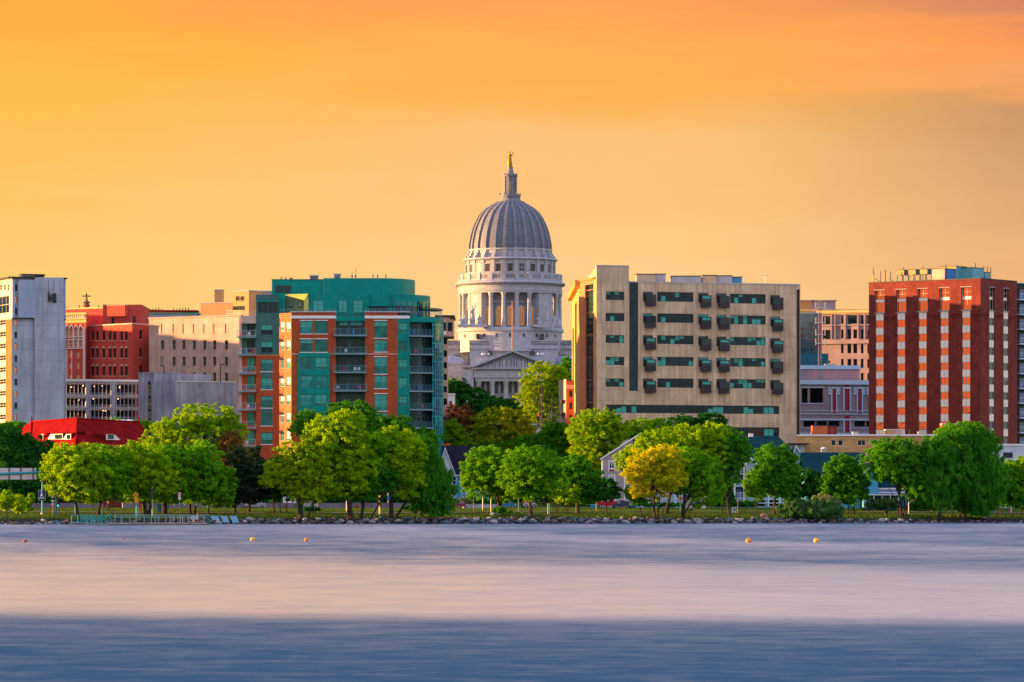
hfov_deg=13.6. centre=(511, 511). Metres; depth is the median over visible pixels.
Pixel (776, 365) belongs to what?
bay window
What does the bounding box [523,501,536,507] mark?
parked car
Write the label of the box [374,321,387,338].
window
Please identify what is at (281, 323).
window
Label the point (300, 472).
tree
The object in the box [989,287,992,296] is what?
window
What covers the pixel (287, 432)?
window
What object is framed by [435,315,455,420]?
bay apartment tower
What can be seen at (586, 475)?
tree
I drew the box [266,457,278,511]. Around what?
tree
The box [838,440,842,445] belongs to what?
window
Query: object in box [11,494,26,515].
sapling
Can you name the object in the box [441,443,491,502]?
blue house
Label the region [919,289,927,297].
window
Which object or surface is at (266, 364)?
window
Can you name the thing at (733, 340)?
window
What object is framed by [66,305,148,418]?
building
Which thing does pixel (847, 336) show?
beige court building
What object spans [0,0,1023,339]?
sky
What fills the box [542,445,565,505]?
tree
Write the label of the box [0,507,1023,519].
grass
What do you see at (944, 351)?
window
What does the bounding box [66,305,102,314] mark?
building
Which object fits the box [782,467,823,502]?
tree
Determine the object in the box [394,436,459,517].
tree
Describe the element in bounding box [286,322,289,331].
window
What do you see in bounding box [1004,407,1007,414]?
window
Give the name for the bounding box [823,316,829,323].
window
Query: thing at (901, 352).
window
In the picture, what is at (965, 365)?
window
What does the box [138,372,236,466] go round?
concrete hall
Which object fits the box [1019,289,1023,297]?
window
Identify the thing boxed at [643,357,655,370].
bay window
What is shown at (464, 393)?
tree
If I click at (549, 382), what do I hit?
tree
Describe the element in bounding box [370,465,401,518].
tree
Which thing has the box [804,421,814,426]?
window
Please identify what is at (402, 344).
window
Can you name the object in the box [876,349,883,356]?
window
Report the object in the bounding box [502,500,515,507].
parked car
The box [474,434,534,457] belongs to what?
tree
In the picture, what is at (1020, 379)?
window
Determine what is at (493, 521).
rock
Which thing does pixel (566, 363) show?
tree
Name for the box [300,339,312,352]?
window
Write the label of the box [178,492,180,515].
road sign
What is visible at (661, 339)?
window
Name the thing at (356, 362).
window
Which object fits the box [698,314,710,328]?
bay window
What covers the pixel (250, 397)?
window
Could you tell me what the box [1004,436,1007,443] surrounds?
window
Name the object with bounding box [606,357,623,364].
window
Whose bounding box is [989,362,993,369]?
window
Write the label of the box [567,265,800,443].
office block
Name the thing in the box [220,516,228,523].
ramp panel
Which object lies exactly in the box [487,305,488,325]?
arched window
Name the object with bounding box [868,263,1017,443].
brick tower
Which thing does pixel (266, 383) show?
window
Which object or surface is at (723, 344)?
bay window
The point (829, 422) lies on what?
window
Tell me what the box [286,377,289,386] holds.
window
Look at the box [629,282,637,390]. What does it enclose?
stair window
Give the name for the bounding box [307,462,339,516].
tree
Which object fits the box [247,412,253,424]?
window
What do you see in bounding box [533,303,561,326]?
statue group
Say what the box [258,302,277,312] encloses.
window
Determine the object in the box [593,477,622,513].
tree
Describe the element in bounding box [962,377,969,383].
window
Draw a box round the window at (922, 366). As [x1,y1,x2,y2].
[919,363,926,370]
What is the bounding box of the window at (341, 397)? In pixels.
[339,395,347,406]
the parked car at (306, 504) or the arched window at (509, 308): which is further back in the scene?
the arched window at (509, 308)
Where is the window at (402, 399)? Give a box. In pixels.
[399,396,406,405]
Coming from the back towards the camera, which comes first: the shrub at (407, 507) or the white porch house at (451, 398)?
the white porch house at (451, 398)
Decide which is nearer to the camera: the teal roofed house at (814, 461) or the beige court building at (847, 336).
the teal roofed house at (814, 461)
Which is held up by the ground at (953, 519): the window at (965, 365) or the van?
the van
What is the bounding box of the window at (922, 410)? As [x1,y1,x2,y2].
[919,407,926,414]
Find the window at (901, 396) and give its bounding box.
[898,393,904,399]
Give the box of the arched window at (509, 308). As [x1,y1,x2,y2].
[506,305,513,325]
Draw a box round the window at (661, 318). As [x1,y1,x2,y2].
[657,313,692,322]
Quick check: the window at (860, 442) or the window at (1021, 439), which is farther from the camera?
the window at (1021, 439)
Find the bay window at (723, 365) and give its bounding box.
[717,358,729,371]
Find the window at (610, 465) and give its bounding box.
[608,460,614,471]
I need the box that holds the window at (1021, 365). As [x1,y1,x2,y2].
[1019,363,1023,371]
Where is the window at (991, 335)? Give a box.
[989,333,993,340]
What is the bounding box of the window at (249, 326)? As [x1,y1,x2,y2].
[247,324,253,333]
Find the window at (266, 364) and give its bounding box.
[260,359,272,371]
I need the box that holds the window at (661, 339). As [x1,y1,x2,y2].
[657,335,692,343]
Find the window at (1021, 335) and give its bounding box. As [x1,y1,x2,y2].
[1019,333,1023,342]
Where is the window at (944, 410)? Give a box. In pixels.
[941,407,947,413]
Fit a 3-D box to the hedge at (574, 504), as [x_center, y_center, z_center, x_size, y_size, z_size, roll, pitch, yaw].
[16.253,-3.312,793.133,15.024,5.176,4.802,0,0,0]
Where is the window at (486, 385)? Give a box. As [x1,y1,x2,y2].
[481,382,489,393]
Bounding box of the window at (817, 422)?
[816,421,826,424]
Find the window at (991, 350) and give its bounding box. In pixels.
[989,347,993,354]
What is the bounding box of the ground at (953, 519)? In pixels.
[0,424,1023,524]
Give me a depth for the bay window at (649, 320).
850.69 m
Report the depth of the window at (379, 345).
850.49 m
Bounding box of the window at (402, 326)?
[399,323,406,332]
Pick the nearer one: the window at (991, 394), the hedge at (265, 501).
the hedge at (265, 501)
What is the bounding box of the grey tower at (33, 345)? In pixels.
[0,274,66,425]
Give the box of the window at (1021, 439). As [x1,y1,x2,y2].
[1019,437,1023,443]
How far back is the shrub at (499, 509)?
701.06 m
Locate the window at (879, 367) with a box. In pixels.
[876,364,883,371]
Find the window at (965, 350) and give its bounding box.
[962,347,969,354]
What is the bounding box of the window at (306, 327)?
[300,321,312,333]
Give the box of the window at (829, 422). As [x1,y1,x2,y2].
[828,421,838,426]
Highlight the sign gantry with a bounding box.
[0,468,43,514]
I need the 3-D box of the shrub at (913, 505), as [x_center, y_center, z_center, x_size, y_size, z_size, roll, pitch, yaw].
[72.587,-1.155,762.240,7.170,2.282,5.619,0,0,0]
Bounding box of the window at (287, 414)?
[286,413,289,422]
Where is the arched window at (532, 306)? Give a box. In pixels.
[532,306,533,325]
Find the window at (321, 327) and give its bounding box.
[315,321,327,333]
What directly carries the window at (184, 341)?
in the pale stone building at (206, 341)
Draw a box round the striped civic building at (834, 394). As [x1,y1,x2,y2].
[800,361,868,433]
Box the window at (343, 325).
[339,321,347,334]
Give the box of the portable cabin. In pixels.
[157,504,161,511]
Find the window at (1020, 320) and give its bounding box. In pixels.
[1019,319,1023,327]
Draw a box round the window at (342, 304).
[338,300,346,312]
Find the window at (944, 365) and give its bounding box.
[941,362,947,369]
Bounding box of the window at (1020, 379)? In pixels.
[1019,378,1023,386]
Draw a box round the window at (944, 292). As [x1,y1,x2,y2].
[940,288,948,296]
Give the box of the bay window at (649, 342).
[643,335,655,349]
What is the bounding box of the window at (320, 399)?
[315,394,326,405]
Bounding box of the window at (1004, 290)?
[1003,288,1006,297]
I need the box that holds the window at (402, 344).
[399,341,406,350]
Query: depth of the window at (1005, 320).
857.89 m
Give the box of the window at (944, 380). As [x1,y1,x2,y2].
[941,377,947,384]
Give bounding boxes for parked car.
[245,501,266,507]
[302,500,315,506]
[456,501,467,507]
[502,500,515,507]
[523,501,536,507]
[612,500,630,507]
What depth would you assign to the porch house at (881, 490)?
767.60 m
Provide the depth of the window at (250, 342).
855.07 m
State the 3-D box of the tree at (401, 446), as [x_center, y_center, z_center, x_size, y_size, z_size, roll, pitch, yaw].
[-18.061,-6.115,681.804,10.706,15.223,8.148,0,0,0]
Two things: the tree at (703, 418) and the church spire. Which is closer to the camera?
the tree at (703, 418)
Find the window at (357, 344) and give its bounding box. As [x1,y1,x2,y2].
[350,340,362,351]
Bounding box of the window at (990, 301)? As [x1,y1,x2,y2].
[989,299,992,309]
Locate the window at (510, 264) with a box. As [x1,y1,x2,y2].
[506,262,513,271]
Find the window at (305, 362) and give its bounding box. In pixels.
[300,357,311,368]
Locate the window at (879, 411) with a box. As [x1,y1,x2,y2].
[876,408,883,414]
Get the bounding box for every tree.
[0,420,26,429]
[0,421,50,493]
[16,432,57,489]
[38,441,113,515]
[81,442,134,514]
[116,440,181,514]
[136,402,250,458]
[136,419,152,434]
[152,442,201,513]
[181,439,239,513]
[216,428,248,466]
[219,444,258,513]
[244,445,274,511]
[257,440,338,519]
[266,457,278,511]
[273,457,288,511]
[283,460,294,511]
[286,398,378,499]
[299,407,388,521]
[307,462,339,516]
[349,426,392,518]
[364,413,445,488]
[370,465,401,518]
[374,425,429,519]
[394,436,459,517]
[443,403,480,440]
[443,418,473,445]
[448,377,496,417]
[459,445,514,513]
[463,406,536,448]
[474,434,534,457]
[478,396,523,424]
[495,443,568,517]
[512,360,570,425]
[532,419,573,456]
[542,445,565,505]
[552,484,582,512]
[553,453,606,512]
[559,355,571,379]
[564,407,634,476]
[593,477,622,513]
[612,420,731,513]
[619,443,690,519]
[621,417,660,440]
[623,485,652,515]
[651,417,672,440]
[667,413,702,432]
[672,445,727,517]
[695,411,729,430]
[711,425,753,514]
[712,477,736,512]
[742,468,766,513]
[751,441,802,513]
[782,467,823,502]
[816,452,871,513]
[856,435,933,516]
[910,433,968,519]
[930,420,995,452]
[931,420,1010,517]
[996,463,1009,515]
[1000,471,1020,516]
[1004,459,1023,515]
[1009,472,1023,515]
[1014,456,1023,516]
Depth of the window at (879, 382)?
864.62 m
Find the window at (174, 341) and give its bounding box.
[172,340,175,349]
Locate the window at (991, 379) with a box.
[989,377,993,384]
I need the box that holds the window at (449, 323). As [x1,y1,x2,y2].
[448,322,451,330]
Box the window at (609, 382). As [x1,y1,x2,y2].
[606,379,623,386]
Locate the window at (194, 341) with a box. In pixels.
[192,340,195,349]
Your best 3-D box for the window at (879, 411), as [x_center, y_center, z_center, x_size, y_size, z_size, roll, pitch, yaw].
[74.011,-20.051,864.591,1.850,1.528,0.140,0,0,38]
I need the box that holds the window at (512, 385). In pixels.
[508,382,516,404]
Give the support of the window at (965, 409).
in the brick tower at (943, 345)
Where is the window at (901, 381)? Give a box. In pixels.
[898,378,904,385]
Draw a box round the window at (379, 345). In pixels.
[374,340,386,351]
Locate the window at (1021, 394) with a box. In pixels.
[1019,392,1023,401]
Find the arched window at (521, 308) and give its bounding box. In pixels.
[519,305,524,325]
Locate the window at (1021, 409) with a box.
[1019,407,1023,416]
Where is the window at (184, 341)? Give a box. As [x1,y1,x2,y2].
[182,340,185,349]
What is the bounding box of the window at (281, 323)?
[280,322,283,331]
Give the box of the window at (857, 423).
[855,421,864,426]
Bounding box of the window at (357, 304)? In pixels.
[353,300,362,312]
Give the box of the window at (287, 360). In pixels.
[286,359,289,367]
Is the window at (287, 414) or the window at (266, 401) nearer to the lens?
the window at (287, 414)
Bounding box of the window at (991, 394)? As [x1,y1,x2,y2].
[989,392,993,398]
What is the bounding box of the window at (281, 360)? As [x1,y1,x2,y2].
[280,359,283,367]
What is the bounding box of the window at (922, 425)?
[919,422,926,428]
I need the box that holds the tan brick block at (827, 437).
[797,424,954,503]
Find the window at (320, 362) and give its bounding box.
[315,357,326,368]
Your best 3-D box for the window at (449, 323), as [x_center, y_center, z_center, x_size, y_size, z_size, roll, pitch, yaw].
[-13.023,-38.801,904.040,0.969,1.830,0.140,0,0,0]
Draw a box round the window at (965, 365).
[962,362,969,369]
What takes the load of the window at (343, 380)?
in the apartment block at (315, 343)
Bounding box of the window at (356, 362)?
[350,358,362,370]
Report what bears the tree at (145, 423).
on the ground at (953, 519)
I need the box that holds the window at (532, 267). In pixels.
[529,263,535,272]
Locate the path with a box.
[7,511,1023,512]
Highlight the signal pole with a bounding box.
[54,495,57,514]
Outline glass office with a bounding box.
[800,313,827,364]
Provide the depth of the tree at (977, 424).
777.16 m
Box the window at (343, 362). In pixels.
[339,358,347,370]
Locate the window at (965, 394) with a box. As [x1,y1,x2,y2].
[962,391,969,398]
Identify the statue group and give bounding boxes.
[458,303,486,326]
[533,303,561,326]
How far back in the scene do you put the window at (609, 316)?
849.55 m
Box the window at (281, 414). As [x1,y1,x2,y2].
[280,413,283,422]
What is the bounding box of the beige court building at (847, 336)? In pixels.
[800,300,868,379]
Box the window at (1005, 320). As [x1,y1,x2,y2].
[1004,319,1007,326]
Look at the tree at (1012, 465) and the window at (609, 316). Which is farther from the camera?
the window at (609, 316)
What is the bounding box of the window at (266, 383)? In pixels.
[260,378,272,389]
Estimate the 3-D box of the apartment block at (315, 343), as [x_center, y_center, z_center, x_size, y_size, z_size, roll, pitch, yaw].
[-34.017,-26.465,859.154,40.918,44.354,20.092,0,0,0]
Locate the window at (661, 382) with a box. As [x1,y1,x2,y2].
[657,378,692,387]
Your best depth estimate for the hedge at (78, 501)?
743.56 m
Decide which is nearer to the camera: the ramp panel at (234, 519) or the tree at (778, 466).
the ramp panel at (234, 519)
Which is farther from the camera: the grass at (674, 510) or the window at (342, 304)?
the window at (342, 304)
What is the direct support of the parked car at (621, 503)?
on the ground at (953, 519)
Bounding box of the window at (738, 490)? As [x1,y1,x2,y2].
[737,489,740,497]
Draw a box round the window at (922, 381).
[919,378,926,384]
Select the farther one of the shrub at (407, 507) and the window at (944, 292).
the window at (944, 292)
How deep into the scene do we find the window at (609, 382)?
849.55 m
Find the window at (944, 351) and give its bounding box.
[941,348,947,355]
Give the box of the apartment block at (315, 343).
[237,269,443,481]
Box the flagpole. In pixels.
[512,302,513,349]
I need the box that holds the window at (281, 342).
[280,340,283,349]
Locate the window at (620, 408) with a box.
[606,405,778,413]
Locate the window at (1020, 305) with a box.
[1019,304,1023,312]
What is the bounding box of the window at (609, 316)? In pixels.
[606,313,623,320]
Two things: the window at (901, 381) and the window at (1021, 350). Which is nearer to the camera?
the window at (901, 381)
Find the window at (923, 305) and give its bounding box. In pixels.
[919,300,927,310]
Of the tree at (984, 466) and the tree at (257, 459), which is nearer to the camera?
the tree at (257, 459)
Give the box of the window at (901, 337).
[898,334,904,341]
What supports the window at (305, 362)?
in the apartment block at (315, 343)
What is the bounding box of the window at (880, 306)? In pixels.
[876,302,884,312]
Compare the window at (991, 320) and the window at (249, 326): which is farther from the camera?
the window at (249, 326)
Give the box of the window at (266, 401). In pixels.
[260,396,272,408]
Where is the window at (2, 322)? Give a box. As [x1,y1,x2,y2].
[0,319,5,324]
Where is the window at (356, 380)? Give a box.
[350,376,362,384]
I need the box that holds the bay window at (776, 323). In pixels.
[770,317,782,330]
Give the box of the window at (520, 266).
[518,262,525,271]
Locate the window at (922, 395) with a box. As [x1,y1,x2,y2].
[919,392,926,399]
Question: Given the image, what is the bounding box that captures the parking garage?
[66,379,137,444]
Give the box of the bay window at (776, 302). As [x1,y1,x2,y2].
[770,295,782,309]
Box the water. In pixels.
[0,523,1023,681]
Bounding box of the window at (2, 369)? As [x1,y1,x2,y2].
[0,367,5,372]
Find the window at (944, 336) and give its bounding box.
[941,333,947,340]
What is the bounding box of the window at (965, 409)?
[962,406,969,413]
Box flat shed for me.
[787,443,808,451]
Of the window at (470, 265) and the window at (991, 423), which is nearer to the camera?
the window at (991, 423)
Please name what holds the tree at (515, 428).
on the ground at (953, 519)
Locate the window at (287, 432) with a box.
[286,431,289,440]
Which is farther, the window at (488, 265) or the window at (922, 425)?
the window at (488, 265)
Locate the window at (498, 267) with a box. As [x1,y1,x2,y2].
[495,262,501,271]
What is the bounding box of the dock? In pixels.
[108,513,206,524]
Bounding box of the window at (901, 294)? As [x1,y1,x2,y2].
[897,289,905,298]
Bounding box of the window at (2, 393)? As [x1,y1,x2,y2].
[0,390,5,395]
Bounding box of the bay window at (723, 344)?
[717,337,729,350]
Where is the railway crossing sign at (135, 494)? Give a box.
[133,492,137,515]
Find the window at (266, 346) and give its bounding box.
[261,341,272,352]
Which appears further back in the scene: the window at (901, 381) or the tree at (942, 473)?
the window at (901, 381)
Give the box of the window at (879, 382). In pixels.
[876,379,883,385]
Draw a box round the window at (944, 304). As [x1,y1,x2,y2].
[940,300,948,310]
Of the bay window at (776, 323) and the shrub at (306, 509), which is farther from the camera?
the bay window at (776, 323)
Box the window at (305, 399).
[300,394,311,405]
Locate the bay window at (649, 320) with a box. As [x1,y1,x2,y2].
[643,313,655,327]
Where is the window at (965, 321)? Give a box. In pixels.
[962,318,969,324]
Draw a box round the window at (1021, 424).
[1019,422,1023,430]
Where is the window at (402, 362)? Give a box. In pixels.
[399,359,406,368]
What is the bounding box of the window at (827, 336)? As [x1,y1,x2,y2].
[823,330,829,338]
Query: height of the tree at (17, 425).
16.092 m
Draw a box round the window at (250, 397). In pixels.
[247,394,253,403]
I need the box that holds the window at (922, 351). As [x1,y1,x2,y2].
[919,348,926,355]
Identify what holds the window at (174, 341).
in the pale stone building at (206, 341)
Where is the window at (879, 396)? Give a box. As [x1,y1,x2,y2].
[876,393,883,400]
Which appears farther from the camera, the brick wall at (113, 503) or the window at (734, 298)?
the window at (734, 298)
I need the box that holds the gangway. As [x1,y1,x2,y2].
[71,515,113,523]
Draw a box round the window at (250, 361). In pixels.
[247,358,253,369]
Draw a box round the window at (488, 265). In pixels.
[484,263,490,272]
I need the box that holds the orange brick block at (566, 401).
[558,379,573,445]
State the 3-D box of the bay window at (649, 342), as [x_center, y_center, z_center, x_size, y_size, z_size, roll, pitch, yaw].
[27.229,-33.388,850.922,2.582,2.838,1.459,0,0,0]
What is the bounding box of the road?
[455,507,625,507]
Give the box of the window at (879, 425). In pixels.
[876,422,883,429]
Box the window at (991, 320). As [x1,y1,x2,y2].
[989,318,993,325]
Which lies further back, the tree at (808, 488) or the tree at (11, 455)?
the tree at (11, 455)
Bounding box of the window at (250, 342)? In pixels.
[247,339,253,351]
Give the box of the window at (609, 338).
[606,335,623,342]
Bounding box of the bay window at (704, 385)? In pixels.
[698,379,710,392]
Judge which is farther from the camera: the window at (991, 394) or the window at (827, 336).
the window at (827, 336)
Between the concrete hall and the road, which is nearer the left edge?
the concrete hall
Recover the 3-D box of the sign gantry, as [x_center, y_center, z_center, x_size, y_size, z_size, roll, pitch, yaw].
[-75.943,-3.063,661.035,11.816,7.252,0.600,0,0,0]
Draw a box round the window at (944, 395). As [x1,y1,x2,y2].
[941,392,947,399]
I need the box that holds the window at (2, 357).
[0,355,5,360]
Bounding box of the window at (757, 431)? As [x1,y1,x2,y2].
[732,427,778,435]
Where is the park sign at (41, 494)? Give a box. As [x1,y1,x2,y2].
[38,490,44,499]
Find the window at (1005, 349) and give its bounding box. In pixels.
[1004,348,1007,355]
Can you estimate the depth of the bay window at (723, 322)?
855.48 m
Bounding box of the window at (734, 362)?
[730,358,764,366]
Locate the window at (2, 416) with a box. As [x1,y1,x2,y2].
[0,414,5,419]
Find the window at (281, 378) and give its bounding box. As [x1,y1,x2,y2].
[280,377,283,386]
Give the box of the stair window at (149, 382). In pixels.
[147,381,150,435]
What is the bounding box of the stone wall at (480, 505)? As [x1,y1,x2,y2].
[462,504,497,507]
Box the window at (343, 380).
[339,376,347,384]
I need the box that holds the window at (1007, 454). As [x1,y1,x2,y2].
[1003,452,1012,457]
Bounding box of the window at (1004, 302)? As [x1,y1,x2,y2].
[1003,300,1006,310]
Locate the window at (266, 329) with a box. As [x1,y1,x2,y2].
[261,324,272,334]
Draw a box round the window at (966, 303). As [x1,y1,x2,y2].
[962,299,970,309]
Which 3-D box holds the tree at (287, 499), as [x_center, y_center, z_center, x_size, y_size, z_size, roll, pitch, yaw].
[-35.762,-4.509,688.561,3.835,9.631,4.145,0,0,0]
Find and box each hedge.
[0,475,73,502]
[69,490,204,502]
[222,472,289,502]
[296,488,412,502]
[453,497,500,505]
[506,480,554,502]
[561,483,633,506]
[630,501,757,507]
[707,499,758,507]
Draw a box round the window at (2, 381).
[0,378,5,383]
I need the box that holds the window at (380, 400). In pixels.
[374,394,387,411]
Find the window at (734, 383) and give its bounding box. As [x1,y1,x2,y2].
[730,379,764,388]
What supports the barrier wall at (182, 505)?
on the ground at (953, 519)
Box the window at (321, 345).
[314,339,327,352]
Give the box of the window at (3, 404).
[0,402,5,407]
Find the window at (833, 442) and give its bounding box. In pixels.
[831,440,835,445]
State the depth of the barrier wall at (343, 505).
728.94 m
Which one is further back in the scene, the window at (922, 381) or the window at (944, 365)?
the window at (922, 381)
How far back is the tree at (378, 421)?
771.57 m
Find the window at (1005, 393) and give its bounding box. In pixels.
[1004,392,1007,399]
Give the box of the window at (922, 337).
[919,334,926,340]
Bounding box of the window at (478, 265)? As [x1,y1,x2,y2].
[476,263,480,272]
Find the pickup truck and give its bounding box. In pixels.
[597,499,616,507]
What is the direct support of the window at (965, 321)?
in the brick tower at (943, 345)
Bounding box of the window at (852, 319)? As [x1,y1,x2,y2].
[848,315,856,323]
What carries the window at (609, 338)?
in the office block at (650, 346)
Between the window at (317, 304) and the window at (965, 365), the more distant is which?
the window at (317, 304)
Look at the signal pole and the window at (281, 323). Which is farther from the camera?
the window at (281, 323)
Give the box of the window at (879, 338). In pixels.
[876,335,883,342]
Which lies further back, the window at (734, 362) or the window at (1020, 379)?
the window at (1020, 379)
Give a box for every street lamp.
[536,382,542,430]
[538,385,539,427]
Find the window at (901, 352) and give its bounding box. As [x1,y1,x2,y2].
[898,349,904,356]
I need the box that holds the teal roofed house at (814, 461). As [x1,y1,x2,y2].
[799,447,860,508]
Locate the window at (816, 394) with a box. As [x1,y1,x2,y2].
[810,388,822,402]
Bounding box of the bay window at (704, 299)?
[698,293,710,306]
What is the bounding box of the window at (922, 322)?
[919,319,926,326]
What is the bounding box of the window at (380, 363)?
[374,357,387,374]
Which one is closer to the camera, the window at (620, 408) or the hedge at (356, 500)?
the hedge at (356, 500)
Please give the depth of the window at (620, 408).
854.65 m
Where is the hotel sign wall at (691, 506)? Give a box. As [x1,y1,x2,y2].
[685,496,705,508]
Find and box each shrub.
[303,506,321,511]
[402,504,419,511]
[455,497,472,506]
[491,506,513,514]
[775,497,843,518]
[811,493,841,505]
[862,497,899,509]
[902,500,930,510]
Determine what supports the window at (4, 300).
in the grey tower at (33, 345)
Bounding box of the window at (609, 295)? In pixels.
[606,292,623,299]
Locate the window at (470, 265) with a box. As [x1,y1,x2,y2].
[469,263,472,272]
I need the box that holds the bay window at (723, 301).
[717,293,729,307]
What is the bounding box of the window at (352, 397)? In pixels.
[350,395,362,404]
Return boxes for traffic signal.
[57,498,59,514]
[151,487,153,514]
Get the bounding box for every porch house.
[448,393,454,410]
[860,463,908,509]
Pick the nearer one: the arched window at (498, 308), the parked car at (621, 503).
the parked car at (621, 503)
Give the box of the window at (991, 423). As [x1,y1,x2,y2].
[989,421,993,428]
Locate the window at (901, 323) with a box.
[898,320,904,326]
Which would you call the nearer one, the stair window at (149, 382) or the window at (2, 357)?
the window at (2, 357)
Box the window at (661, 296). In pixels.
[657,292,692,301]
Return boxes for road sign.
[51,495,54,514]
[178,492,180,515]
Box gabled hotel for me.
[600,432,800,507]
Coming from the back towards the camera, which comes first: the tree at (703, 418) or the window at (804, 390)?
the window at (804, 390)
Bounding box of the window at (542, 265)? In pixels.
[540,263,544,272]
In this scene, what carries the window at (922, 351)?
in the brick tower at (943, 345)
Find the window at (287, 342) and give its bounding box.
[286,340,289,349]
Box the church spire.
[82,293,90,306]
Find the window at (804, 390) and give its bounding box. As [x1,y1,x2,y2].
[802,388,807,402]
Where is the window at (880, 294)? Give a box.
[876,290,884,299]
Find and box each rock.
[47,520,60,524]
[440,520,449,523]
[489,519,497,523]
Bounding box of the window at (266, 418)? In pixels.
[261,413,272,425]
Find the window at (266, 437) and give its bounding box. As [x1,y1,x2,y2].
[260,432,272,444]
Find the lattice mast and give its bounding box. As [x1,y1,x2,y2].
[815,302,825,364]
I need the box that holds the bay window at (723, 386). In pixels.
[717,379,729,392]
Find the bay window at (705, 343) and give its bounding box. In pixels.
[698,336,710,350]
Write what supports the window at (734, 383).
in the office block at (650, 346)
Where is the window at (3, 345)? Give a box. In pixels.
[0,343,5,348]
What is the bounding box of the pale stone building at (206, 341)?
[148,289,271,425]
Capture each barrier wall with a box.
[8,503,98,507]
[122,503,285,507]
[287,503,410,507]
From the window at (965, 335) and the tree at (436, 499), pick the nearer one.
the tree at (436, 499)
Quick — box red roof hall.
[21,413,153,456]
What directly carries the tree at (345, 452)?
on the ground at (953, 519)
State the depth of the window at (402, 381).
850.49 m
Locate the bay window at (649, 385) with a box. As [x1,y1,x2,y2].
[643,378,655,392]
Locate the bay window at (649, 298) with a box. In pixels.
[643,292,655,305]
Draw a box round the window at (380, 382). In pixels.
[374,376,387,388]
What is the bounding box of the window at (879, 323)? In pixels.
[876,320,883,327]
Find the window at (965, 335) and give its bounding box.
[962,332,969,339]
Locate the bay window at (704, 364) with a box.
[698,357,710,371]
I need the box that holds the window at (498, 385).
[495,382,503,398]
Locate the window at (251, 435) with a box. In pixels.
[247,430,253,442]
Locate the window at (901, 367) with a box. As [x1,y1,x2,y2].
[898,363,904,370]
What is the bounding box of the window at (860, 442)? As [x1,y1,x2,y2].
[858,440,864,445]
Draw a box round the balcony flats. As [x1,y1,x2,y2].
[1017,283,1023,443]
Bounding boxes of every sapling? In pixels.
[0,489,16,520]
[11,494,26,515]
[25,493,34,515]
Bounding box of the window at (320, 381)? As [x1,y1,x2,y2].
[315,376,326,387]
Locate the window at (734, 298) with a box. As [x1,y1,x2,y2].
[730,294,764,303]
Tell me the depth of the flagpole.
1302.23 m
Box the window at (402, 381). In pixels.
[399,378,406,387]
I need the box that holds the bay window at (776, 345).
[770,338,782,352]
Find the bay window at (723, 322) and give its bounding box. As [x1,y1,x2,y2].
[717,315,729,328]
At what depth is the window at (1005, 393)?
857.89 m
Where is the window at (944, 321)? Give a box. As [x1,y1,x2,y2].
[941,318,947,325]
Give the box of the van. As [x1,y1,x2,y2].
[282,497,296,502]
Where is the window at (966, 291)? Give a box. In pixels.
[962,287,970,296]
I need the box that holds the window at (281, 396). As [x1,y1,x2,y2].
[280,395,283,404]
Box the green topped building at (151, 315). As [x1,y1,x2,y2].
[149,313,200,317]
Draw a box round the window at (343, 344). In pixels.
[339,340,347,351]
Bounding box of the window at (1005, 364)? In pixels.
[1004,363,1007,370]
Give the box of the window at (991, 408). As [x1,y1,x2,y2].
[989,406,993,413]
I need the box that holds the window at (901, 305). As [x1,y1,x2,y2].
[897,301,905,311]
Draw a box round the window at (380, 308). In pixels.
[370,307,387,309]
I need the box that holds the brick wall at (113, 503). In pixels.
[102,499,122,507]
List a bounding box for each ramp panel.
[210,516,219,520]
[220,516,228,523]
[229,516,238,523]
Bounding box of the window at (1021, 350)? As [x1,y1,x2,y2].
[1019,348,1023,356]
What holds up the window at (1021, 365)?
in the balcony flats
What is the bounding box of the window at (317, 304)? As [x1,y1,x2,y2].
[313,300,323,309]
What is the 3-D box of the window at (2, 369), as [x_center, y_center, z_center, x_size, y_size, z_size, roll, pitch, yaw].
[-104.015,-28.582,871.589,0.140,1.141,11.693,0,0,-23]
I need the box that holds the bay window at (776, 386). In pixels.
[770,380,782,393]
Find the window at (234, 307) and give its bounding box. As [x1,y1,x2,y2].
[233,306,243,309]
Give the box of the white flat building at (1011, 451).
[993,444,1023,461]
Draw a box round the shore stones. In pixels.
[1,517,1023,524]
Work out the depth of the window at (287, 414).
850.80 m
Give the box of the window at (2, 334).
[0,331,5,336]
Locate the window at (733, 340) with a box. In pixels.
[730,337,764,344]
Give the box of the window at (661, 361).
[657,357,692,365]
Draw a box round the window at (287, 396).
[286,395,289,404]
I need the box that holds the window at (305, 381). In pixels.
[300,376,311,387]
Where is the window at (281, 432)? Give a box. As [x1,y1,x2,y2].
[280,431,283,440]
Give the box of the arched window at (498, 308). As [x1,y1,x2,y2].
[495,305,500,325]
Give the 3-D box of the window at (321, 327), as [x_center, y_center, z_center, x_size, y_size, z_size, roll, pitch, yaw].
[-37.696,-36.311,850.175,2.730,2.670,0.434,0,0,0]
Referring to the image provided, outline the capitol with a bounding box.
[448,151,571,424]
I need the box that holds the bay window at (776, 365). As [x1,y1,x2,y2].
[770,359,782,372]
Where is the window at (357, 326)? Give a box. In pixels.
[350,321,362,334]
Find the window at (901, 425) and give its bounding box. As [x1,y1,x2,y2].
[898,422,904,429]
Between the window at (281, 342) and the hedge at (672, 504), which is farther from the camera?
the window at (281, 342)
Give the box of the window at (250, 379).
[247,376,253,387]
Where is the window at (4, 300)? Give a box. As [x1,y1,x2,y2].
[0,295,8,313]
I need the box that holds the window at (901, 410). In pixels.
[898,407,904,414]
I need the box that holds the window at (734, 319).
[730,315,764,324]

